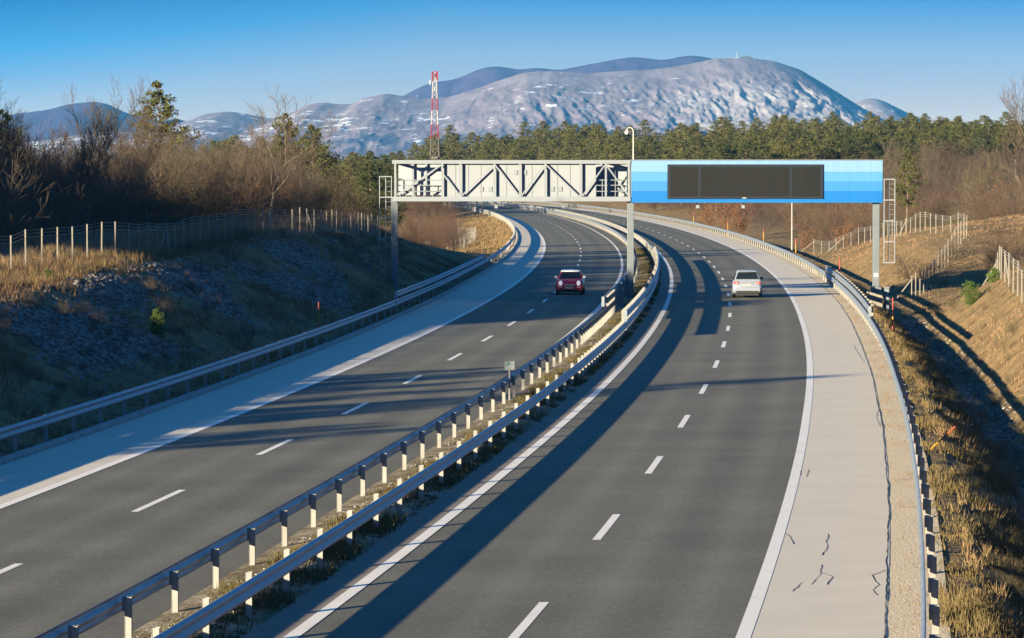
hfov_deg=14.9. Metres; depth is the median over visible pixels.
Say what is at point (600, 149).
pine tree
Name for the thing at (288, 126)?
pine tree
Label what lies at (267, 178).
bare shrub
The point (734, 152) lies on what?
pine tree
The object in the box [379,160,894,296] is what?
sign gantry
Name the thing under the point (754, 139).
pine tree
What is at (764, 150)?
pine tree
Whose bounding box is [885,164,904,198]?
bare tree
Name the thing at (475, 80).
mountain
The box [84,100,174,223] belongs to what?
bare tree
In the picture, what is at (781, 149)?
pine tree
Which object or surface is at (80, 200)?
bare shrub
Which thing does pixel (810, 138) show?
pine tree
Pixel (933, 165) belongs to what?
bare tree
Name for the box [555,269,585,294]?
red car
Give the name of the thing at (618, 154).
pine tree
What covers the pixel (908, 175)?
pine tree
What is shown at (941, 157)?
bare tree
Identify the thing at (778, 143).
pine tree
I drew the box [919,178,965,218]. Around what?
bare shrub
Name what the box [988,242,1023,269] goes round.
bare shrub
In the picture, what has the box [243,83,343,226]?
bare tree
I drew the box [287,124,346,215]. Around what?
pine tree
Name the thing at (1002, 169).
bare tree
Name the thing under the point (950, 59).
sky
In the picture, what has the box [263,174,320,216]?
bare shrub
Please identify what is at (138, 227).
wire fence
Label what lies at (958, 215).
wire fence
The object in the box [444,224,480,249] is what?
bare shrub
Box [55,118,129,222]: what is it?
bare tree
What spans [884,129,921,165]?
pine tree
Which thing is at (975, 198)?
bare shrub
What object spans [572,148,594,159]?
pine tree
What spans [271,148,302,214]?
bare tree
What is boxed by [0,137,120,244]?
bare shrub
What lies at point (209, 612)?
guard rail
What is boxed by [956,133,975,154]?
pine tree
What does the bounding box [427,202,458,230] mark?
bare shrub
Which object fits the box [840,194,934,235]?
bare shrub
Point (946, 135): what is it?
pine tree
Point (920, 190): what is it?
bare tree
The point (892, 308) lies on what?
snow pole
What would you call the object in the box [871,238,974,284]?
bare shrub
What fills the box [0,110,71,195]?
bare tree
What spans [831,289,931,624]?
verge tufts
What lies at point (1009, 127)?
pine tree
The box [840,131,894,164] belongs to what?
pine tree
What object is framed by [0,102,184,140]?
hill
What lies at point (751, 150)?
pine tree
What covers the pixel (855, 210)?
bare shrub
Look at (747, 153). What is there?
pine tree
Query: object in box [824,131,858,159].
pine tree
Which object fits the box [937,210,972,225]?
bare shrub
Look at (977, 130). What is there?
pine tree
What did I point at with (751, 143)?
pine tree
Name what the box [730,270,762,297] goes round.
silver car
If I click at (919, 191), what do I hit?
bare tree
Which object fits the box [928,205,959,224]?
bare shrub
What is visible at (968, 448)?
tall grass
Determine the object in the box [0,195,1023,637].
terrain
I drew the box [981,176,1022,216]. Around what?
bare shrub
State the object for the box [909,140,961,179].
bare tree
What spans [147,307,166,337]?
young pine
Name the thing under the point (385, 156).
pine tree
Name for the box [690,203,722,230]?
copper shrub
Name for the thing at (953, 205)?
bare shrub
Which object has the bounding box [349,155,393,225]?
pine tree
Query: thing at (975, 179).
bare tree
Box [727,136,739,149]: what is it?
pine tree
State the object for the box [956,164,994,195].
bare tree
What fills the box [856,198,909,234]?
bare shrub
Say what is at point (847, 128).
pine tree
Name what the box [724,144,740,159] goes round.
pine tree
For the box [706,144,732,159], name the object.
pine tree
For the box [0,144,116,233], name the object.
bare shrub
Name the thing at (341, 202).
bare shrub
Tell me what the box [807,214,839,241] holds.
bare shrub
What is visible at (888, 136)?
pine tree
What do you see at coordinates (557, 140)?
pine tree
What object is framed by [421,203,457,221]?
bare shrub
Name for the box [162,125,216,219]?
bare tree
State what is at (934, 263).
wire fence
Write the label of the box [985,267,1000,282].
young pine
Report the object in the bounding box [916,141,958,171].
pine tree
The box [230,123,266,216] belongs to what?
bare tree
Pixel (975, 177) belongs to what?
copper tree
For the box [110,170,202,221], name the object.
bare shrub
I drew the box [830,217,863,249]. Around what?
copper shrub
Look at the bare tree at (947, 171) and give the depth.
471.91 m
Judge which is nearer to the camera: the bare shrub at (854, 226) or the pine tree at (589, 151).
the bare shrub at (854, 226)
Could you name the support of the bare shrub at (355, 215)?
on the terrain at (958, 273)
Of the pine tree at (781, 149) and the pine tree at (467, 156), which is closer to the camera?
the pine tree at (781, 149)
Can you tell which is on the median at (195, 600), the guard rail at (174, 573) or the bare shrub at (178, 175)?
the guard rail at (174, 573)
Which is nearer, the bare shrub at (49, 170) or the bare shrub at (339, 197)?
the bare shrub at (49, 170)
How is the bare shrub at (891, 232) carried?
on the terrain at (958, 273)
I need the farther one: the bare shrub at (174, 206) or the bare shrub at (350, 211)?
the bare shrub at (350, 211)
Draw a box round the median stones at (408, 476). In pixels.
[136,256,651,637]
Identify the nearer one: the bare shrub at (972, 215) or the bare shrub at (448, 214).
the bare shrub at (972, 215)
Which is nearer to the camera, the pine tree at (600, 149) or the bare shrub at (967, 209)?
the bare shrub at (967, 209)
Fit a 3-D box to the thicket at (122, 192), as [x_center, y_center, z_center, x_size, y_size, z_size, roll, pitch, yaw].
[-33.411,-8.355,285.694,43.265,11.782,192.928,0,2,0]
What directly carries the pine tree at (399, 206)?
on the terrain at (958, 273)
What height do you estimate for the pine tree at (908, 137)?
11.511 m
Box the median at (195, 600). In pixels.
[123,202,660,637]
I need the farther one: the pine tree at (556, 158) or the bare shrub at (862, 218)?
the pine tree at (556, 158)
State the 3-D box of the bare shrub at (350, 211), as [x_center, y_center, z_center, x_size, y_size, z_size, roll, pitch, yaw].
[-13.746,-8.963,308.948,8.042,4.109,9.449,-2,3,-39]
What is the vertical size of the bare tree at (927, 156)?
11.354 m
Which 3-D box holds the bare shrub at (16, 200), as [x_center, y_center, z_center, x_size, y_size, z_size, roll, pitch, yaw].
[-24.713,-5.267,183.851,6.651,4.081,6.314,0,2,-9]
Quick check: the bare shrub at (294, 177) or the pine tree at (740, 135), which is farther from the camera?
the pine tree at (740, 135)
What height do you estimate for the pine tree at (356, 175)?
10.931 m
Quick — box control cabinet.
[883,287,889,309]
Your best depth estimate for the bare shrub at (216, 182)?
261.31 m
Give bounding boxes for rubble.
[0,229,389,402]
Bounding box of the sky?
[0,0,1023,126]
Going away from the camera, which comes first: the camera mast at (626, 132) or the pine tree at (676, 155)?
the camera mast at (626, 132)
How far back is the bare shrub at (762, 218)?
523.35 m
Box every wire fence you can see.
[4,206,377,268]
[426,221,475,248]
[798,212,960,253]
[891,215,966,304]
[983,246,1023,302]
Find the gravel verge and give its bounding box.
[524,203,950,637]
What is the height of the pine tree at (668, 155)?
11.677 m
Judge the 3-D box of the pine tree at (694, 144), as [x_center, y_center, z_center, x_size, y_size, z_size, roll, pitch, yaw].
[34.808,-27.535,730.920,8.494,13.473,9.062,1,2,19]
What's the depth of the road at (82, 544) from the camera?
100.58 m
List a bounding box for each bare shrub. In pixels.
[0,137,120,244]
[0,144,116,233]
[0,147,54,252]
[0,151,65,217]
[0,156,92,245]
[0,164,50,246]
[0,192,88,246]
[1,184,57,232]
[3,182,97,249]
[5,144,72,223]
[11,135,79,179]
[14,148,116,229]
[28,133,166,228]
[40,146,135,218]
[62,148,175,223]
[102,145,218,225]
[102,146,171,227]
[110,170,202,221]
[110,170,213,224]
[118,126,222,223]
[119,168,185,220]
[127,159,228,217]
[145,143,233,216]
[152,158,314,222]
[159,139,249,216]
[175,160,322,219]
[177,128,259,216]
[184,166,282,219]
[188,161,235,219]
[193,138,318,215]
[194,158,270,215]
[203,135,317,215]
[203,165,269,215]
[254,154,324,211]
[258,168,360,217]
[262,152,331,213]
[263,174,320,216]
[270,173,334,216]
[277,158,350,217]
[278,155,331,217]
[300,158,369,222]
[302,180,355,219]
[308,185,386,221]
[324,179,361,220]
[330,204,371,221]
[332,183,405,227]
[376,220,407,237]
[398,215,449,244]
[400,211,437,240]
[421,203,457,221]
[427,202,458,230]
[429,230,449,248]
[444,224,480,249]
[731,203,789,236]
[773,203,811,234]
[780,203,826,225]
[780,205,845,240]
[789,203,829,236]
[797,205,835,238]
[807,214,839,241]
[812,204,866,245]
[812,211,852,243]
[823,209,871,245]
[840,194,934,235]
[840,203,868,240]
[843,208,865,241]
[845,212,893,243]
[845,213,900,242]
[846,210,887,241]
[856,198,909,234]
[859,190,924,217]
[866,202,936,238]
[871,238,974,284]
[887,200,939,231]
[905,225,974,261]
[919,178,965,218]
[927,205,970,226]
[928,203,959,225]
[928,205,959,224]
[931,188,982,219]
[935,173,992,221]
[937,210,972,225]
[943,188,990,222]
[949,176,997,220]
[952,188,1002,219]
[956,185,1016,219]
[959,197,993,221]
[960,184,1011,220]
[963,201,992,219]
[967,223,1022,264]
[969,239,1022,269]
[972,236,1023,270]
[974,240,1023,280]
[979,219,1023,257]
[980,169,1023,215]
[980,189,1017,215]
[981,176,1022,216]
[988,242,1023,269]
[989,193,1021,215]
[991,167,1023,213]
[991,189,1022,215]
[992,247,1019,272]
[995,238,1023,270]
[998,175,1023,213]
[1005,177,1023,208]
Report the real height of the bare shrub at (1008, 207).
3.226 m
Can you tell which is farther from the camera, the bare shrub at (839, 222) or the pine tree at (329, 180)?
the pine tree at (329, 180)
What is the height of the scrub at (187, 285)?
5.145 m
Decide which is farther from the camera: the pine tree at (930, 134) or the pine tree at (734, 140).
the pine tree at (734, 140)
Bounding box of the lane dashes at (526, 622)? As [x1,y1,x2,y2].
[479,202,731,637]
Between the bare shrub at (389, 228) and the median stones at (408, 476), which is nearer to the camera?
the median stones at (408, 476)
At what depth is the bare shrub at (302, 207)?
286.73 m
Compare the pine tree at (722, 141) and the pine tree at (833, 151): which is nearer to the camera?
the pine tree at (833, 151)
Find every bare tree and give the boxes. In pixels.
[0,75,32,189]
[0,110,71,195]
[38,125,117,233]
[48,123,106,162]
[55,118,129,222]
[62,72,157,234]
[62,101,147,222]
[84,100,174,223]
[90,96,167,225]
[113,109,197,221]
[118,110,183,222]
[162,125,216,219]
[162,142,191,187]
[182,144,227,221]
[205,139,243,218]
[228,146,262,215]
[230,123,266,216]
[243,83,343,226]
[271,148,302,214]
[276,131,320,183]
[878,135,904,181]
[881,176,902,217]
[883,162,899,203]
[885,149,934,213]
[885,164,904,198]
[898,172,933,215]
[908,162,943,192]
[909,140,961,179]
[914,140,940,173]
[918,138,946,191]
[925,174,958,205]
[930,136,985,187]
[933,151,976,197]
[937,140,987,188]
[944,153,996,186]
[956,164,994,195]
[960,150,999,181]
[961,147,1013,186]
[962,153,1022,193]
[963,149,998,181]
[964,162,994,198]
[967,157,1004,189]
[981,153,1019,176]
[987,156,1012,186]
[992,74,1023,186]
[999,147,1022,183]
[1000,163,1021,190]
[1008,161,1023,186]
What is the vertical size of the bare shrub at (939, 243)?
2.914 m
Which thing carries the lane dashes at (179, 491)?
on the road at (82, 544)
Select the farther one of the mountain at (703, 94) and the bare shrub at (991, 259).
the mountain at (703, 94)
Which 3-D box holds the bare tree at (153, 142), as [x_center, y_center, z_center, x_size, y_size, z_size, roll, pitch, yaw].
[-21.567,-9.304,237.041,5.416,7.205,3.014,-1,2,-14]
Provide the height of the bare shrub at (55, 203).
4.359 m
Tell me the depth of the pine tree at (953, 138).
708.57 m
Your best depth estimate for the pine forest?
1029.69 m
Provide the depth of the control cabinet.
230.26 m
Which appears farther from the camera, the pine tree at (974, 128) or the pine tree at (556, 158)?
the pine tree at (556, 158)
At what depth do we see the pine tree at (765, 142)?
797.27 m
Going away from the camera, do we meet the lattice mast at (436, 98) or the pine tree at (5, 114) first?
the pine tree at (5, 114)
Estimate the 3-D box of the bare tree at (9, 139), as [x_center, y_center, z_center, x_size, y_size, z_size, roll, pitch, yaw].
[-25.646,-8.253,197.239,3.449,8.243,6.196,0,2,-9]
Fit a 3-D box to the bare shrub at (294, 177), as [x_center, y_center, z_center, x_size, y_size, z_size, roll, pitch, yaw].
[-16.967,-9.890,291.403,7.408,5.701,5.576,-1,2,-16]
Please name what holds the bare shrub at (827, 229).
on the terrain at (958, 273)
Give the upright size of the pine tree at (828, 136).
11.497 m
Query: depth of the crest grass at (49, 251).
178.75 m
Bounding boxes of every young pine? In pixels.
[40,269,59,278]
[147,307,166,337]
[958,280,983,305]
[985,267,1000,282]
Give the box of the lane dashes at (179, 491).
[0,205,581,573]
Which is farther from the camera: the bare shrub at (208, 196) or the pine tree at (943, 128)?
the pine tree at (943, 128)
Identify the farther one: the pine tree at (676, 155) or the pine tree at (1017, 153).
the pine tree at (676, 155)
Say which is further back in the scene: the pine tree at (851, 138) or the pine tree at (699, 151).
the pine tree at (699, 151)
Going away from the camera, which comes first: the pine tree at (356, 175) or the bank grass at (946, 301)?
the bank grass at (946, 301)
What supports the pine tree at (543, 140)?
on the terrain at (958, 273)
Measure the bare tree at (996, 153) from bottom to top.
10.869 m
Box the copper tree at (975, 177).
[954,141,1007,203]
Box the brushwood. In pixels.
[358,139,1022,223]
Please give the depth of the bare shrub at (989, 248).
259.93 m
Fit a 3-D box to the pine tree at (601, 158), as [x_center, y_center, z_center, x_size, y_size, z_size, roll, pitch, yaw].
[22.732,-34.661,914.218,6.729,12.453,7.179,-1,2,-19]
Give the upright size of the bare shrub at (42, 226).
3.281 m
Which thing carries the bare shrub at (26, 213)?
on the terrain at (958, 273)
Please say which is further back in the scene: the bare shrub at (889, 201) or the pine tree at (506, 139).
the pine tree at (506, 139)
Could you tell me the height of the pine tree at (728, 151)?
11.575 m
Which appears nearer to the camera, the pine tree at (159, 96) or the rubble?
the rubble
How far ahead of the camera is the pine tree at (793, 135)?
827.17 m
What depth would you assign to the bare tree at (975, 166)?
521.52 m
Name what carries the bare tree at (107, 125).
on the terrain at (958, 273)
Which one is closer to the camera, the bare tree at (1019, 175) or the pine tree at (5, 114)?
the pine tree at (5, 114)
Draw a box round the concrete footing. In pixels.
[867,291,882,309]
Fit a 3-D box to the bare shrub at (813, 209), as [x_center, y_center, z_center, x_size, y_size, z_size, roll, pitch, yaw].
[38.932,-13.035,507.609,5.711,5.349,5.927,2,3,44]
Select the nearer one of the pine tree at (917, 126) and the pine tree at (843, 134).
the pine tree at (843, 134)
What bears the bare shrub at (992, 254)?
on the terrain at (958, 273)
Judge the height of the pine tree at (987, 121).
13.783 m
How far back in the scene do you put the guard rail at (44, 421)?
148.15 m
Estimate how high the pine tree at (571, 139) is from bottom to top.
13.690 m
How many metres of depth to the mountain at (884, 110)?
10793.45 m
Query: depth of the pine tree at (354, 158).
723.53 m
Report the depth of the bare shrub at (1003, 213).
351.92 m
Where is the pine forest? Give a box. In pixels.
[199,111,1023,205]
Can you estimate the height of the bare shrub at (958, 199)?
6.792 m
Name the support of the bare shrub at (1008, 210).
on the terrain at (958, 273)
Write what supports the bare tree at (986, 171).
on the terrain at (958, 273)
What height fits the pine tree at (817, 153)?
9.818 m
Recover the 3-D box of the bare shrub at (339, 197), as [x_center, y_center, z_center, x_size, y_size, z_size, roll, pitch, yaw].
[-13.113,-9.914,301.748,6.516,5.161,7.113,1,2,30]
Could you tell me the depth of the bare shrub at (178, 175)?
226.27 m
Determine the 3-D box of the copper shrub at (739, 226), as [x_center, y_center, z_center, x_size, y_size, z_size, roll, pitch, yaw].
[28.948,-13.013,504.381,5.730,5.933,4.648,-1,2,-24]
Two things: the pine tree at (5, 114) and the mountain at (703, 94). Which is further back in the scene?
the mountain at (703, 94)
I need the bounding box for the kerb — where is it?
[0,207,518,464]
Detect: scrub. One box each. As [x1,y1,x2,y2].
[0,210,411,406]
[891,222,1023,615]
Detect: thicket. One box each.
[0,119,373,241]
[320,201,483,250]
[734,158,1022,244]
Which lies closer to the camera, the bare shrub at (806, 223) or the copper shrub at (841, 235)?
the copper shrub at (841, 235)
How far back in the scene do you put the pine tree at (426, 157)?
699.35 m
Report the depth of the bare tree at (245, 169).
256.24 m
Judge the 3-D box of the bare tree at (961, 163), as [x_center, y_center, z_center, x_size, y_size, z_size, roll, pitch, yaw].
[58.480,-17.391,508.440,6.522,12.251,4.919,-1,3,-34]
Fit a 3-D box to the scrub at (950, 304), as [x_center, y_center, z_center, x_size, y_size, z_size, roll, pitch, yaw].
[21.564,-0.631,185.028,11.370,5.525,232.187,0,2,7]
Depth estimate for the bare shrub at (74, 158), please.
241.47 m
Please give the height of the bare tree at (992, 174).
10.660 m
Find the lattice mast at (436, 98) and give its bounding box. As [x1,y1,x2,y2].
[429,71,440,195]
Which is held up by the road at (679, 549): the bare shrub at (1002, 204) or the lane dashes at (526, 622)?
the lane dashes at (526, 622)
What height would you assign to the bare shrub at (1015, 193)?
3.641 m
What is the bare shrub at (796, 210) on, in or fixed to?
on the terrain at (958, 273)
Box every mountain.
[21,58,884,166]
[404,56,711,97]
[856,99,919,121]
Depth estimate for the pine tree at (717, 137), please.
836.12 m
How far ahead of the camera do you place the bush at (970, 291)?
204.94 m
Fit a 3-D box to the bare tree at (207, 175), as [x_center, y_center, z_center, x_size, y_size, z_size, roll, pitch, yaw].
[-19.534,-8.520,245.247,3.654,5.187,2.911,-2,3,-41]
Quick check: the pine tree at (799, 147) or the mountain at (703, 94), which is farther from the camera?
the mountain at (703, 94)
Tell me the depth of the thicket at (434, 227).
465.36 m
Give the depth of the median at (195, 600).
86.21 m
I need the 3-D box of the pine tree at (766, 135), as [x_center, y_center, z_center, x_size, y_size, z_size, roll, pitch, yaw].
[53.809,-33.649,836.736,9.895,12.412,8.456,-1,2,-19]
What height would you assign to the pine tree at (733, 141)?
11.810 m
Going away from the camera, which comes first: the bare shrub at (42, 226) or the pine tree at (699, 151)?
the bare shrub at (42, 226)
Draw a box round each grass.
[0,213,327,290]
[139,248,660,637]
[403,213,512,253]
[793,213,1023,400]
[796,261,1023,637]
[859,288,1023,637]
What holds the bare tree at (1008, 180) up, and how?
on the terrain at (958, 273)
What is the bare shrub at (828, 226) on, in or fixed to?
on the terrain at (958, 273)
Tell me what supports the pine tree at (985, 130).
on the terrain at (958, 273)
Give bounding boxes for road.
[0,202,626,637]
[298,201,806,637]
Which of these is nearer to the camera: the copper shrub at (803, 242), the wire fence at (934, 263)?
the wire fence at (934, 263)
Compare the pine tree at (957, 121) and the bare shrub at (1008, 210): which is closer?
the bare shrub at (1008, 210)
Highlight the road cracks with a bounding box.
[785,264,889,637]
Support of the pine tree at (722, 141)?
on the terrain at (958, 273)
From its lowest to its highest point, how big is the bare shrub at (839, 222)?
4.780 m
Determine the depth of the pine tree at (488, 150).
1074.63 m
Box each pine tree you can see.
[0,109,33,170]
[124,80,207,167]
[257,113,315,173]
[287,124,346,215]
[317,165,344,196]
[330,158,373,200]
[337,156,368,212]
[340,164,373,208]
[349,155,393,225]
[356,150,378,173]
[368,170,410,232]
[370,154,397,214]
[370,159,397,210]
[386,152,398,163]
[389,151,405,167]
[390,157,408,201]
[416,154,434,218]
[462,151,480,159]
[481,142,501,159]
[497,138,509,159]
[499,135,517,147]
[506,142,537,159]
[532,138,546,158]
[537,134,552,144]
[551,154,560,159]
[552,136,564,149]
[554,135,579,153]
[560,147,575,159]
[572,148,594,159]
[588,145,607,159]
[597,144,618,159]
[605,141,643,159]
[618,145,641,159]
[630,136,662,159]
[643,145,663,159]
[660,144,681,159]
[665,148,689,203]
[673,135,712,159]
[675,143,686,151]
[688,142,710,159]
[690,153,704,206]
[704,143,732,159]
[706,135,725,145]
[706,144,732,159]
[712,138,738,156]
[717,137,740,149]
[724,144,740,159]
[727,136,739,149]
[729,150,748,203]
[733,132,750,144]
[734,141,760,159]
[738,133,762,149]
[738,140,757,156]
[742,147,759,159]
[749,129,770,146]
[754,145,762,159]
[754,145,776,159]
[757,132,772,148]
[757,137,769,145]
[758,140,791,159]
[764,137,806,159]
[764,141,797,159]
[784,128,806,149]
[789,131,822,158]
[789,137,819,159]
[802,146,821,159]
[812,133,858,159]
[818,134,846,155]
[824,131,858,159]
[838,135,856,159]
[840,126,858,137]
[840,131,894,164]
[841,134,891,171]
[859,139,895,169]
[869,127,897,163]
[876,120,902,145]
[882,135,901,173]
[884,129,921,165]
[887,150,927,231]
[889,131,912,155]
[892,129,916,149]
[910,128,945,167]
[911,123,922,139]
[912,132,938,165]
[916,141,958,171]
[932,126,952,140]
[933,135,974,164]
[936,131,967,161]
[944,118,973,146]
[953,126,971,152]
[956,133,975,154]
[959,129,998,154]
[960,126,980,140]
[963,128,990,155]
[966,132,1004,162]
[970,118,1003,145]
[970,130,998,161]
[994,127,1016,161]
[1003,122,1019,154]
[1007,137,1023,166]
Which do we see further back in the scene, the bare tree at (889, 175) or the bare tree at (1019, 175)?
the bare tree at (889, 175)
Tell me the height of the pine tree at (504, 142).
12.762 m
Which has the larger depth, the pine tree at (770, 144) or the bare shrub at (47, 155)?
the pine tree at (770, 144)
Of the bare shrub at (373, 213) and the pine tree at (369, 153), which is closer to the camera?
the bare shrub at (373, 213)
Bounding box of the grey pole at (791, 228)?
[791,203,792,256]
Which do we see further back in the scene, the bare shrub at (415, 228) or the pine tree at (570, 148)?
the pine tree at (570, 148)
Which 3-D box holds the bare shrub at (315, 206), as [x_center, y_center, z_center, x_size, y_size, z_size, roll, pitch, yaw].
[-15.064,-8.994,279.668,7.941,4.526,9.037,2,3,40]
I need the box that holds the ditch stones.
[889,302,1023,519]
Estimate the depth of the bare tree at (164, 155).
234.07 m
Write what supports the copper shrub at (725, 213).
on the terrain at (958, 273)
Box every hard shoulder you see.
[0,205,542,504]
[517,203,889,637]
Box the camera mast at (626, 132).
[624,127,633,159]
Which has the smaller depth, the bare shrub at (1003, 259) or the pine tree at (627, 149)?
the bare shrub at (1003, 259)
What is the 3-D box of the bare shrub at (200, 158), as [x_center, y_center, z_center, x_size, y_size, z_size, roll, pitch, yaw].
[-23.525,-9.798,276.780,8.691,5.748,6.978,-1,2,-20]
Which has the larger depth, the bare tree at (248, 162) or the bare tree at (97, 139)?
the bare tree at (248, 162)
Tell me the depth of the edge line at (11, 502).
122.85 m
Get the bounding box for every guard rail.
[0,202,515,452]
[34,201,636,637]
[152,201,659,637]
[502,201,940,637]
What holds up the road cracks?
on the hard shoulder at (841, 499)
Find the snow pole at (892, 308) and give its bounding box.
[892,297,893,324]
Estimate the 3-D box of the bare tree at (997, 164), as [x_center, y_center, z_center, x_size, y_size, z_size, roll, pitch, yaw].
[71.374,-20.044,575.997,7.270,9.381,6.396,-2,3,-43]
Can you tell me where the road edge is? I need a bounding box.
[242,202,669,637]
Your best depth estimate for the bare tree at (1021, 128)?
419.43 m
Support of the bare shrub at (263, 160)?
on the terrain at (958, 273)
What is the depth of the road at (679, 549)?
88.42 m
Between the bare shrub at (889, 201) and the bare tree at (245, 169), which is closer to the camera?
the bare tree at (245, 169)
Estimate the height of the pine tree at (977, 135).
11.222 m
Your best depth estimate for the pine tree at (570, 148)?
995.80 m
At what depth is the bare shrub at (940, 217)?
424.43 m
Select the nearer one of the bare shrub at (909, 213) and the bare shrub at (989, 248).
the bare shrub at (989, 248)
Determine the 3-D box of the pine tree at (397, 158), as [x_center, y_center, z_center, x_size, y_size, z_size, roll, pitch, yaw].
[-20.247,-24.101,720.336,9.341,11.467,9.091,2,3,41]
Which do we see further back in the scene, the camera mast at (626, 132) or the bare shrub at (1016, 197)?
the bare shrub at (1016, 197)
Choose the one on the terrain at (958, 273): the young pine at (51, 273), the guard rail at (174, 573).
the young pine at (51, 273)
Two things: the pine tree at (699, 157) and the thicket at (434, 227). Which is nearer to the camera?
the thicket at (434, 227)
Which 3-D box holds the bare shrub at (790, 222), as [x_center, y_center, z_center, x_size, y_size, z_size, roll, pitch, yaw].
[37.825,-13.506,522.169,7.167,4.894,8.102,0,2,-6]
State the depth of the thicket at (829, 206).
482.00 m
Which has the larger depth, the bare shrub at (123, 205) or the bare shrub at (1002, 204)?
the bare shrub at (1002, 204)
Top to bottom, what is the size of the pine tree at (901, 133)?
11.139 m
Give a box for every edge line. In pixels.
[0,205,545,508]
[283,204,673,637]
[468,203,622,342]
[530,204,812,637]
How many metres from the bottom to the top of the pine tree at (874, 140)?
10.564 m
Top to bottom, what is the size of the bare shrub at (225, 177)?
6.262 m
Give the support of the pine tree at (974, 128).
on the terrain at (958, 273)
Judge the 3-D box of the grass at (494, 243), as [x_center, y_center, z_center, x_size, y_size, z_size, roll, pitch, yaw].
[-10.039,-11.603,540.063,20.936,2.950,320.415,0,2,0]
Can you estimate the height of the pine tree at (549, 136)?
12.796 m
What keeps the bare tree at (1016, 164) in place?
on the terrain at (958, 273)
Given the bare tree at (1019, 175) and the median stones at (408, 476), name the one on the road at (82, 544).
the median stones at (408, 476)
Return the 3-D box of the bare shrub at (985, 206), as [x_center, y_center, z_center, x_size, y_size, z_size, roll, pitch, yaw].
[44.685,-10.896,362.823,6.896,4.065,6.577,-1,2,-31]
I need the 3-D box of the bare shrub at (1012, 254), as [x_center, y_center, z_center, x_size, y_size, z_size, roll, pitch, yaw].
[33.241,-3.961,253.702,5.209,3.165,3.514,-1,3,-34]
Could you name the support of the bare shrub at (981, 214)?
on the terrain at (958, 273)
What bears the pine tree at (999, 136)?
on the terrain at (958, 273)
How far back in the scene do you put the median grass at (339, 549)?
88.29 m
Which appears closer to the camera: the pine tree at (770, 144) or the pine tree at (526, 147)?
the pine tree at (770, 144)
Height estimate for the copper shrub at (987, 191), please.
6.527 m
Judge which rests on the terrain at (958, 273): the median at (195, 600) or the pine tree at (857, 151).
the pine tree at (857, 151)
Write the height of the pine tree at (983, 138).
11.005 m
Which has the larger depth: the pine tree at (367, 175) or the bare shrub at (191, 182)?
the pine tree at (367, 175)
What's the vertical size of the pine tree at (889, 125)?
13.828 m
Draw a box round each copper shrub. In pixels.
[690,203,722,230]
[698,203,742,233]
[713,203,762,238]
[793,224,818,252]
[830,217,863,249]
[958,172,1004,220]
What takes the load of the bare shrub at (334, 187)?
on the terrain at (958, 273)
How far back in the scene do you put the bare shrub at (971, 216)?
397.22 m
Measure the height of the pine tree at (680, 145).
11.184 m
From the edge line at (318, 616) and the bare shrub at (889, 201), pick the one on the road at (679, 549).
the edge line at (318, 616)
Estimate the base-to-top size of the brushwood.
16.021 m
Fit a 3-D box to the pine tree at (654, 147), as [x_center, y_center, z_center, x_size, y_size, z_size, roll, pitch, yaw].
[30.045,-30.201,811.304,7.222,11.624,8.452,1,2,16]
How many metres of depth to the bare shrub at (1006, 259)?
246.31 m
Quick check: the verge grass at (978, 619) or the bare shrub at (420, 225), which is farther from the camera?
the bare shrub at (420, 225)
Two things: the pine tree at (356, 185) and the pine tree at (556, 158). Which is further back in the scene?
the pine tree at (556, 158)
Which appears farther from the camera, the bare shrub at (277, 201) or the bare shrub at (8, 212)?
the bare shrub at (277, 201)
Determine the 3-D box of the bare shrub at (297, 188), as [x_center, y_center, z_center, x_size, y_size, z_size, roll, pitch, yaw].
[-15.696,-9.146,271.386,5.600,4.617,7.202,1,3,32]
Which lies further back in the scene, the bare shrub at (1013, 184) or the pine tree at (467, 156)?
the pine tree at (467, 156)
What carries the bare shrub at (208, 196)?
on the terrain at (958, 273)
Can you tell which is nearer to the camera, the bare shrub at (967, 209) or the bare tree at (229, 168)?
the bare tree at (229, 168)
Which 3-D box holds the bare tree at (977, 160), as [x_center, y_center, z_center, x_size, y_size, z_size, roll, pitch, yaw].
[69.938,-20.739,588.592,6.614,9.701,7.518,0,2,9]
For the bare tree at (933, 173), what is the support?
on the terrain at (958, 273)
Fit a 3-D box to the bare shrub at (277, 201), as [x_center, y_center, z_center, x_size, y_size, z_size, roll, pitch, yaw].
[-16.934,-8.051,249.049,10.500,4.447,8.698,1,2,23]
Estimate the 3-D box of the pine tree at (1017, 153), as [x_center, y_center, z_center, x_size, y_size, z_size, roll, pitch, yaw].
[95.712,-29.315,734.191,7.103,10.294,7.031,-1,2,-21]
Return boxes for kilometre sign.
[504,361,514,399]
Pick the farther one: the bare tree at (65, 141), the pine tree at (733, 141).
the pine tree at (733, 141)
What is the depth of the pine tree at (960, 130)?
758.36 m
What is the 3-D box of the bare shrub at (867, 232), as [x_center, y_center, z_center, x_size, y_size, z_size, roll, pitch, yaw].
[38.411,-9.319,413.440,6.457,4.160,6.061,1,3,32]
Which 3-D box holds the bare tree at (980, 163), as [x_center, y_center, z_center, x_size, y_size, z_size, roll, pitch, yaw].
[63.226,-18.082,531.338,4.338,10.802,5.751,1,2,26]

